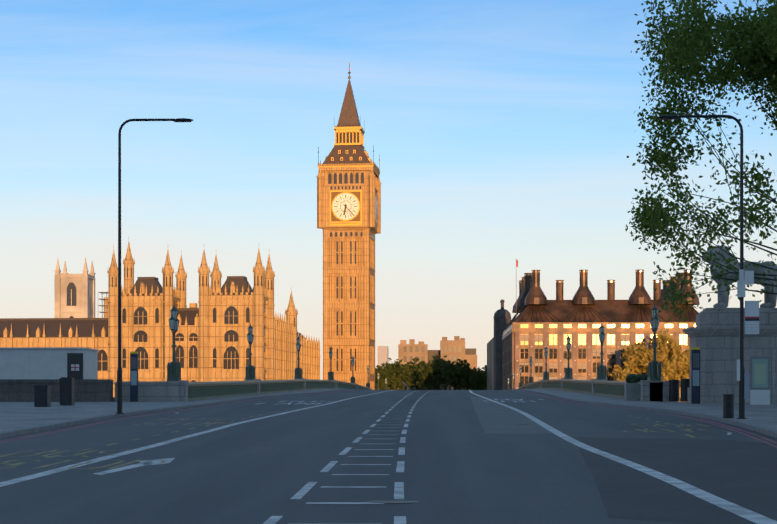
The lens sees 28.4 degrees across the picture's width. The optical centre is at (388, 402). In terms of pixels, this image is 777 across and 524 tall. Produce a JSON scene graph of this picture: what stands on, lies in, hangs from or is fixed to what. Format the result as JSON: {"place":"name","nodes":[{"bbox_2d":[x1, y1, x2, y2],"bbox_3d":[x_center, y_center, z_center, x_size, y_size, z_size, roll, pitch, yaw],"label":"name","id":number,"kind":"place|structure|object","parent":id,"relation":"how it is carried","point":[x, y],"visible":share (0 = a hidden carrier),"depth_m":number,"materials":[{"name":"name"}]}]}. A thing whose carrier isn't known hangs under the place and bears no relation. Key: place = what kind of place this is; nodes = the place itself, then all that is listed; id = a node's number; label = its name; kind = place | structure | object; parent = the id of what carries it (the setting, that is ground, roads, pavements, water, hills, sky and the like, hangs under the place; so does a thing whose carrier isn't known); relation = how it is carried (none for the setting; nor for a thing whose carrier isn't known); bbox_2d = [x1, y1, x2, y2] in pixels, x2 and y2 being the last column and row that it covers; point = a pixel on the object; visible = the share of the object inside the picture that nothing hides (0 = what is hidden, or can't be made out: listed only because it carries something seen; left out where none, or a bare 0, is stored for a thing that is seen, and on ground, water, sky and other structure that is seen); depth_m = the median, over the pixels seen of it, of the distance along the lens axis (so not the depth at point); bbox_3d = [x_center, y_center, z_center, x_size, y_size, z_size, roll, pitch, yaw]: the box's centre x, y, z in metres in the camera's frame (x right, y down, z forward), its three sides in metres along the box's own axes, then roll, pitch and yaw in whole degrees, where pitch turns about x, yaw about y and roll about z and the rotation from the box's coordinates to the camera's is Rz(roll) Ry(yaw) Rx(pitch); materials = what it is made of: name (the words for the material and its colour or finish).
{"place":"outdoors","nodes":[
{"label":"outdoors","id":0,"kind":"place"},
{"bbox_2d":[104,297,107,317],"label":"scaffolded turret","id":1,"kind":"object","parent":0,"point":[105,309],"visible":0.15,"depth_m":423.41,"materials":[{"name":"stone"}]},
{"bbox_2d":[98,291,107,317],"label":"scaffolding","id":2,"kind":"object","parent":1,"relation":"attached to","point":[102,299],"visible":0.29,"depth_m":422.10,"materials":[{"name":"grey metal"}]},
{"bbox_2d":[0,389,338,431],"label":"sidewalk","id":3,"kind":"structure","parent":0,"point":[16,415],"depth_m":64.88,"materials":[{"name":"grey concrete"}]},
{"bbox_2d":[0,347,98,378],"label":"souvenir kiosk","id":4,"kind":"object","parent":3,"relation":"on","point":[43,362],"visible":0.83,"depth_m":95.44,"materials":[{"name":"grey metal"}]},
{"bbox_2d":[34,377,74,406],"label":"litter bins","id":5,"kind":"object","parent":3,"relation":"on","point":[42,395],"visible":0.98,"depth_m":73.45,"materials":[{"name":"black metal"}]},
{"bbox_2d":[0,379,113,401],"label":"river wall","id":6,"kind":"structure","parent":3,"relation":"on","point":[86,390],"depth_m":84.27,"materials":[{"name":"stone"}]},
{"bbox_2d":[130,352,137,401],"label":"wayfinding totem","id":7,"kind":"object","parent":3,"relation":"on","point":[133,376],"visible":1,"depth_m":84.14,"materials":[{"name":"blue metal"}]},
{"bbox_2d":[113,381,180,401],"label":"abutment pier","id":8,"kind":"structure","parent":3,"relation":"on","point":[158,391],"depth_m":85.38,"materials":[{"name":"grey stone"}]},
{"bbox_2d":[316,163,380,389],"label":"clock tower","id":9,"kind":"structure","parent":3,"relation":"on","point":[362,303],"depth_m":420.85,"materials":[{"name":"beige stone"}]},
{"bbox_2d":[323,80,369,163],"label":"spire roof","id":10,"kind":"structure","parent":9,"relation":"on","point":[348,111],"depth_m":423.95,"materials":[{"name":"brown metal"}]},
{"bbox_2d":[318,63,379,229],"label":"gilded trim","id":11,"kind":"structure","parent":9,"relation":"attached to","point":[346,130],"depth_m":421.94,"materials":[{"name":"gold metal"}]},
{"bbox_2d":[318,65,379,220],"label":"elizabeth tower dial ironwork","id":12,"kind":"object","parent":9,"relation":"attached to","point":[345,205],"visible":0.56,"depth_m":423.98,"materials":[{"name":"metal"}]},
{"bbox_2d":[328,150,375,370],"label":"tower windows","id":13,"kind":"structure","parent":9,"relation":"in","point":[346,182],"depth_m":420.91,"materials":[{"name":"black glass"}]},
{"bbox_2d":[331,192,377,225],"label":"elizabeth tower dial spandrels","id":14,"kind":"object","parent":9,"relation":"attached to","point":[333,196],"visible":0.29,"depth_m":420.09,"materials":[{"name":"gold metal"}]},
{"bbox_2d":[333,193,377,222],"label":"elizabeth tower clock dials","id":15,"kind":"object","parent":9,"relation":"attached to","point":[341,210],"visible":0.56,"depth_m":419.74,"materials":[{"name":"white glass"}]},
{"bbox_2d":[0,390,776,523],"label":"road","id":16,"kind":"structure","parent":0,"point":[461,466],"depth_m":27.07,"materials":[{"name":"grey asphalt"}]},
{"bbox_2d":[0,389,364,438],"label":"kerb","id":17,"kind":"structure","parent":16,"relation":"on","point":[22,431],"depth_m":56.29,"materials":[{"name":"stone"}]},
{"bbox_2d":[115,118,192,413],"bbox_3d":[-8.707,-5.055,57.064,2.930,11.000,0.340,0,0,2],"label":"street light","id":18,"kind":"object","parent":17,"relation":"on","point":[119,389],"visible":0.98,"depth_m":57.04,"materials":[{"name":"black paint"}]},
{"bbox_2d":[0,415,730,468],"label":"yellow road markings","id":19,"kind":"object","parent":16,"relation":"on","point":[45,456],"visible":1,"depth_m":30.11,"materials":[{"name":"paint"}]},
{"bbox_2d":[0,390,776,523],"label":"road markings","id":20,"kind":"object","parent":16,"relation":"on","point":[750,515],"depth_m":26.42,"materials":[{"name":"white paint"}]},
{"bbox_2d":[255,424,527,503],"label":"utility covers","id":21,"kind":"object","parent":16,"relation":"on","point":[396,502],"visible":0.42,"depth_m":18.84,"materials":[{"name":"grey metal"}]},
{"bbox_2d":[470,396,553,433],"bbox_3d":[5.351,0.210,77.552,2.134,1.263,73.427,0,0,3],"label":"road patch","id":22,"kind":"object","parent":16,"relation":"on","point":[495,418],"visible":0.86,"depth_m":52.91,"materials":[{"name":"grey asphalt"}]},
{"bbox_2d":[513,389,776,437],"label":"kerb","id":23,"kind":"structure","parent":16,"relation":"on","point":[768,431],"depth_m":58.93,"materials":[{"name":"stone"}]},
{"bbox_2d":[572,437,776,523],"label":"dark road patch","id":24,"kind":"object","parent":16,"relation":"on","point":[742,473],"visible":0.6,"depth_m":23.26,"materials":[{"name":"grey asphalt"}]},
{"bbox_2d":[0,0,776,379],"label":"sky","id":25,"kind":"structure","parent":0,"point":[502,132],"materials":[{"name":"blue"}]},
{"bbox_2d":[188,381,640,400],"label":"bridge balustrade","id":26,"kind":"object","parent":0,"point":[217,390],"visible":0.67,"depth_m":117.09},
{"bbox_2d":[188,379,640,389],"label":"bridge handrail","id":27,"kind":"object","parent":26,"relation":"on","point":[214,382],"visible":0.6,"depth_m":121.08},
{"bbox_2d":[178,378,662,401],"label":"bridge piers","id":28,"kind":"structure","parent":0,"point":[644,390],"depth_m":85.70,"materials":[{"name":"grey stone"}]},
{"bbox_2d":[167,304,661,389],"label":"bridge lamp posts","id":29,"kind":"object","parent":28,"relation":"on","point":[174,370],"visible":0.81,"depth_m":116.86,"materials":[{"name":"black metal"}]},
{"bbox_2d":[169,310,658,383],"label":"lamp glass","id":30,"kind":"object","parent":29,"relation":"attached to","point":[250,339],"visible":0.79,"depth_m":116.39,"materials":[{"name":"glass"}]},
{"bbox_2d":[375,354,486,389],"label":"trees","id":31,"kind":"object","parent":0,"point":[423,375],"depth_m":519.52,"materials":[{"name":"green plant"}]},
{"bbox_2d":[398,336,493,389],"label":"distant buildings","id":32,"kind":"structure","parent":0,"point":[457,341],"depth_m":649.42,"materials":[{"name":"beige stone"}]},
{"bbox_2d":[404,346,460,389],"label":"distant building windows","id":33,"kind":"structure","parent":32,"relation":"on","point":[423,350],"depth_m":649.58,"materials":[{"name":"grey glass"}]},
{"bbox_2d":[428,299,510,389],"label":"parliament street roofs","id":34,"kind":"structure","parent":32,"relation":"on","point":[502,317],"depth_m":459.24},
{"bbox_2d":[502,332,689,401],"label":"building facade","id":35,"kind":"structure","parent":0,"point":[511,340],"depth_m":383.52,"materials":[{"name":"beige stone"}]},
{"bbox_2d":[502,324,695,400],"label":"building windows","id":36,"kind":"structure","parent":35,"relation":"in","point":[610,341],"depth_m":383.54,"materials":[{"name":"yellow glass"}]},
{"bbox_2d":[528,389,776,428],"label":"sidewalk","id":37,"kind":"structure","parent":0,"point":[764,415],"depth_m":70.56,"materials":[{"name":"grey concrete"}]},
{"bbox_2d":[502,269,699,401],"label":"building","id":38,"kind":"structure","parent":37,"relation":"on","point":[533,306],"depth_m":385.04,"materials":[{"name":"brown brick"}]},
{"bbox_2d":[521,270,689,291],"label":"chimney pots","id":39,"kind":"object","parent":38,"relation":"on","point":[612,281],"depth_m":388.68,"materials":[{"name":"brown ceramic"}]},
{"bbox_2d":[623,383,639,400],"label":"stone pier","id":40,"kind":"structure","parent":37,"relation":"on","point":[631,391],"depth_m":87.46,"materials":[{"name":"stone"}]},
{"bbox_2d":[625,373,647,382],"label":"planter hedge","id":41,"kind":"object","parent":40,"relation":"on","point":[633,378],"visible":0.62,"depth_m":87.61,"materials":[{"name":"green plant"}]},
{"bbox_2d":[609,329,689,388],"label":"embankment trees","id":42,"kind":"object","parent":37,"relation":"on","point":[676,366],"visible":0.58,"depth_m":367.29,"materials":[{"name":"yellow plant"}]},
{"bbox_2d":[649,381,676,401],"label":"utility cabinet","id":43,"kind":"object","parent":37,"relation":"on","point":[664,390],"depth_m":84.83,"materials":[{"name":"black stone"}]},
{"bbox_2d":[669,379,689,401],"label":"wheelie bins","id":44,"kind":"object","parent":37,"relation":"on","point":[674,389],"visible":0.81,"depth_m":84.53,"materials":[{"name":"black plastic"}]},
{"bbox_2d":[691,347,699,403],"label":"wayfinding totem","id":45,"kind":"object","parent":37,"relation":"on","point":[695,375],"visible":0.98,"depth_m":77.34,"materials":[{"name":"blue"}]},
{"bbox_2d":[658,115,746,418],"bbox_3d":[10.309,-4.450,50.442,2.930,10.000,0.340,0,0,2],"label":"street light","id":46,"kind":"object","parent":37,"relation":"on","point":[741,381],"visible":0.98,"depth_m":50.36,"materials":[{"name":"black paint"}]},
{"bbox_2d":[737,269,758,398],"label":"signs","id":47,"kind":"object","parent":46,"relation":"attached to","point":[751,312],"visible":0.98,"depth_m":50.35,"materials":[{"name":"white metal"}]},
{"bbox_2d":[723,394,733,417],"bbox_3d":[11.333,0.138,51.115,0.374,0.800,0.365,0,0,2],"label":"litter bin","id":48,"kind":"object","parent":37,"relation":"on","point":[728,405],"visible":0.9,"depth_m":50.97,"materials":[{"name":"black metal"}]},
{"bbox_2d":[683,310,776,402],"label":"lion plinth","id":49,"kind":"structure","parent":37,"relation":"on","point":[714,336],"depth_m":79.36,"materials":[{"name":"grey stone"}]},
{"bbox_2d":[701,245,776,310],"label":"bank lion statue","id":50,"kind":"object","parent":49,"relation":"on","point":[770,302],"visible":0.54,"depth_m":80.18,"materials":[{"name":"stone"}]},
{"bbox_2d":[750,350,776,406],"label":"information boards","id":51,"kind":"object","parent":37,"relation":"on","point":[759,380],"visible":0.92,"depth_m":69.36,"materials":[{"name":"white"}]},
{"bbox_2d":[625,0,776,322],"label":"plane tree","id":52,"kind":"object","parent":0,"point":[753,50],"depth_m":64.59,"materials":[{"name":"green plant"}]},
{"label":"ground","id":53,"kind":"structure","parent":0,"visible":0},
{"bbox_2d":[54,257,95,317],"bbox_3d":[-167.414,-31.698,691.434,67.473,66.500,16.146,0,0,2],"label":"church tower","id":54,"kind":"structure","parent":53,"relation":"on","point":[84,283],"depth_m":683.82,"materials":[{"name":"stone"}]},
{"bbox_2d":[67,282,75,317],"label":"westminster abbey tower openings","id":55,"kind":"object","parent":54,"relation":"in","point":[71,285],"visible":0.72,"depth_m":683.82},
{"bbox_2d":[0,242,319,396],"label":"palace building","id":56,"kind":"structure","parent":53,"relation":"on","point":[279,345],"depth_m":342.53,"materials":[{"name":"beige stone"}]},
{"bbox_2d":[0,276,305,340],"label":"palace slate roofs","id":57,"kind":"structure","parent":56,"relation":"on","point":[84,326],"depth_m":348.29,"materials":[{"name":"grey stone"}]},
{"bbox_2d":[97,267,294,381],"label":"palace windows","id":58,"kind":"structure","parent":56,"relation":"in","point":[228,319],"depth_m":342.42,"materials":[{"name":"black glass"}]},
{"bbox_2d":[378,346,387,365],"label":"distant tower block","id":59,"kind":"structure","parent":53,"relation":"on","point":[382,354],"depth_m":900.24,"materials":[{"name":"grey concrete"}]}
]}

